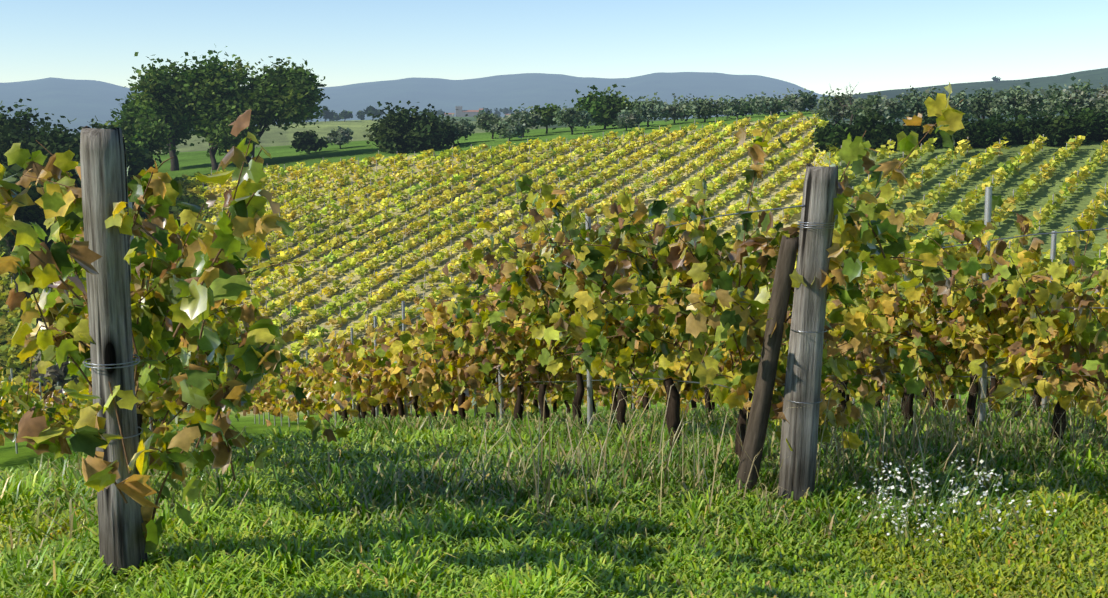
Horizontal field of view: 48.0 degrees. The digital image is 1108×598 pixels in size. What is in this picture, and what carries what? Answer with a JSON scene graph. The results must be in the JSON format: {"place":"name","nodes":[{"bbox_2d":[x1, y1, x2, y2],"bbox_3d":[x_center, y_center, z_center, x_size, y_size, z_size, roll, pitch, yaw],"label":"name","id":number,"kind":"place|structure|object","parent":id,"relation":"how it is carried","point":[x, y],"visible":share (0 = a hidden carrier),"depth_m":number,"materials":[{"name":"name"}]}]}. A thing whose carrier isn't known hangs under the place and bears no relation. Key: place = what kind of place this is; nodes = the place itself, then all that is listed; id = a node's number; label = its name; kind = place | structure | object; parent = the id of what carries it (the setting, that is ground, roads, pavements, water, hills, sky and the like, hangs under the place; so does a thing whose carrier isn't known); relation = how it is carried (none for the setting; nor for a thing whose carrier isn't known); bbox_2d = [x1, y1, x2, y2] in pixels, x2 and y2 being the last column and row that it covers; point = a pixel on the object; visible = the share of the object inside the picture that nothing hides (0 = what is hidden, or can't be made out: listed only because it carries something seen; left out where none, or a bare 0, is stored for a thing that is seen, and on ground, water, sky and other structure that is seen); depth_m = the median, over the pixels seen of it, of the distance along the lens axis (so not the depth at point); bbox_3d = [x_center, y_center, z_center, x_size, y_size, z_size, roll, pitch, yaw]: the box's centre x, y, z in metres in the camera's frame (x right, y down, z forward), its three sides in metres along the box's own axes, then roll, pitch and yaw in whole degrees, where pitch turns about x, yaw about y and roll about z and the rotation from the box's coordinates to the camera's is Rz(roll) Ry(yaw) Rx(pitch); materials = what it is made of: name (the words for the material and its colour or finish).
{"place":"outdoors","nodes":[
{"label":"outdoors","id":0,"kind":"place"},
{"bbox_2d":[0,68,1107,597],"bbox_3d":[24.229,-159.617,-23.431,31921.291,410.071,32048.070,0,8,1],"label":"ground","id":1,"kind":"structure","parent":0,"point":[84,102],"depth_m":177.88,"materials":[{"name":"green plant"}]},
{"bbox_2d":[80,126,147,577],"bbox_3d":[-1.657,0.391,4.709,0.184,2.074,0.226,-6,10,-35],"label":"end post","id":2,"kind":"object","parent":1,"relation":"on","point":[104,188],"visible":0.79,"depth_m":4.63,"materials":[{"name":"grey wood"}]},
{"bbox_2d":[445,106,510,116],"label":"building","id":3,"kind":"structure","parent":1,"relation":"on","point":[460,112],"depth_m":1777.96,"materials":[{"name":"stone"}]},
{"bbox_2d":[203,113,815,367],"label":"vineyard posts","id":4,"kind":"object","parent":1,"relation":"on","point":[474,208],"visible":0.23,"depth_m":160.75,"materials":[{"name":"grey"}]},
{"bbox_2d":[194,112,828,410],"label":"vineyard vines","id":5,"kind":"object","parent":1,"relation":"on","point":[318,332],"visible":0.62,"depth_m":162.06,"materials":[{"name":"yellow plant"}]},
{"bbox_2d":[10,187,1056,453],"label":"trellis posts","id":6,"kind":"object","parent":1,"relation":"on","point":[984,279],"depth_m":11.95,"materials":[{"name":"grey"}]},
{"bbox_2d":[84,205,1107,439],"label":"trellis wires","id":7,"kind":"object","parent":6,"relation":"attached to","point":[89,363],"visible":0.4,"depth_m":7.34,"materials":[{"name":"silver metal"}]},
{"bbox_2d":[0,82,1107,552],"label":"vines","id":8,"kind":"object","parent":1,"relation":"on","point":[196,304],"depth_m":7.00,"materials":[{"name":"green plant"}]},
{"bbox_2d":[0,367,1107,597],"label":"grass","id":9,"kind":"structure","parent":1,"relation":"on","point":[530,505],"depth_m":5.84,"materials":[{"name":"green plant"}]},
{"bbox_2d":[0,245,1107,445],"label":"vine leaves","id":10,"kind":"object","parent":1,"relation":"on","point":[341,376],"visible":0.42,"depth_m":18.32,"materials":[{"name":"plant"}]},
{"bbox_2d":[0,44,1107,397],"bbox_3d":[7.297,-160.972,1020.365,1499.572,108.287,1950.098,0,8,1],"label":"trees","id":11,"kind":"object","parent":1,"relation":"on","point":[214,96],"materials":[{"name":"green plant"}]},
{"bbox_2d":[149,328,1032,431],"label":"vine stakes","id":12,"kind":"object","parent":1,"relation":"on","point":[497,409],"visible":0.02,"depth_m":13.40,"materials":[{"name":"brown wood"}]},
{"bbox_2d":[734,235,798,492],"bbox_3d":[1.071,0.526,6.434,0.121,1.744,0.113,13,13,21],"label":"leaning wooden post","id":13,"kind":"object","parent":1,"relation":"on","point":[755,435],"visible":0.67,"depth_m":6.36,"materials":[{"name":"wood"}]},
{"bbox_2d":[778,163,837,504],"bbox_3d":[1.276,0.356,6.321,0.269,2.076,0.187,2,8,11],"label":"end post","id":14,"kind":"object","parent":1,"relation":"on","point":[799,432],"visible":0.83,"depth_m":6.26,"materials":[{"name":"grey wood"}]},
{"bbox_2d":[857,453,1053,569],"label":"wildflower stems","id":15,"kind":"object","parent":1,"relation":"on","point":[907,529],"visible":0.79,"depth_m":5.92,"materials":[{"name":"green plant"}]},
{"bbox_2d":[852,456,1060,547],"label":"white wildflowers","id":16,"kind":"object","parent":15,"relation":"attached to","point":[953,492],"visible":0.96,"depth_m":5.93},
{"bbox_2d":[824,135,1107,285],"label":"grapevine rows","id":17,"kind":"object","parent":1,"relation":"on","point":[966,205],"visible":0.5,"depth_m":116.08,"materials":[{"name":"plant"}]},
{"bbox_2d":[829,134,1106,264],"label":"vineyard posts","id":18,"kind":"object","parent":1,"relation":"on","point":[992,186],"visible":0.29,"depth_m":116.40,"materials":[{"name":"grey"}]},
{"bbox_2d":[0,0,1107,95],"label":"sky","id":19,"kind":"structure","parent":0,"point":[817,46],"materials":[{"name":"blue"}]},
{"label":"vineyard posts","id":20,"kind":"object","parent":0,"visible":0},
{"bbox_2d":[0,174,205,387],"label":"vineyard vines","id":21,"kind":"object","parent":20,"relation":"attached to","point":[9,319],"visible":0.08,"depth_m":143.06,"materials":[{"name":"plant"}]}
]}

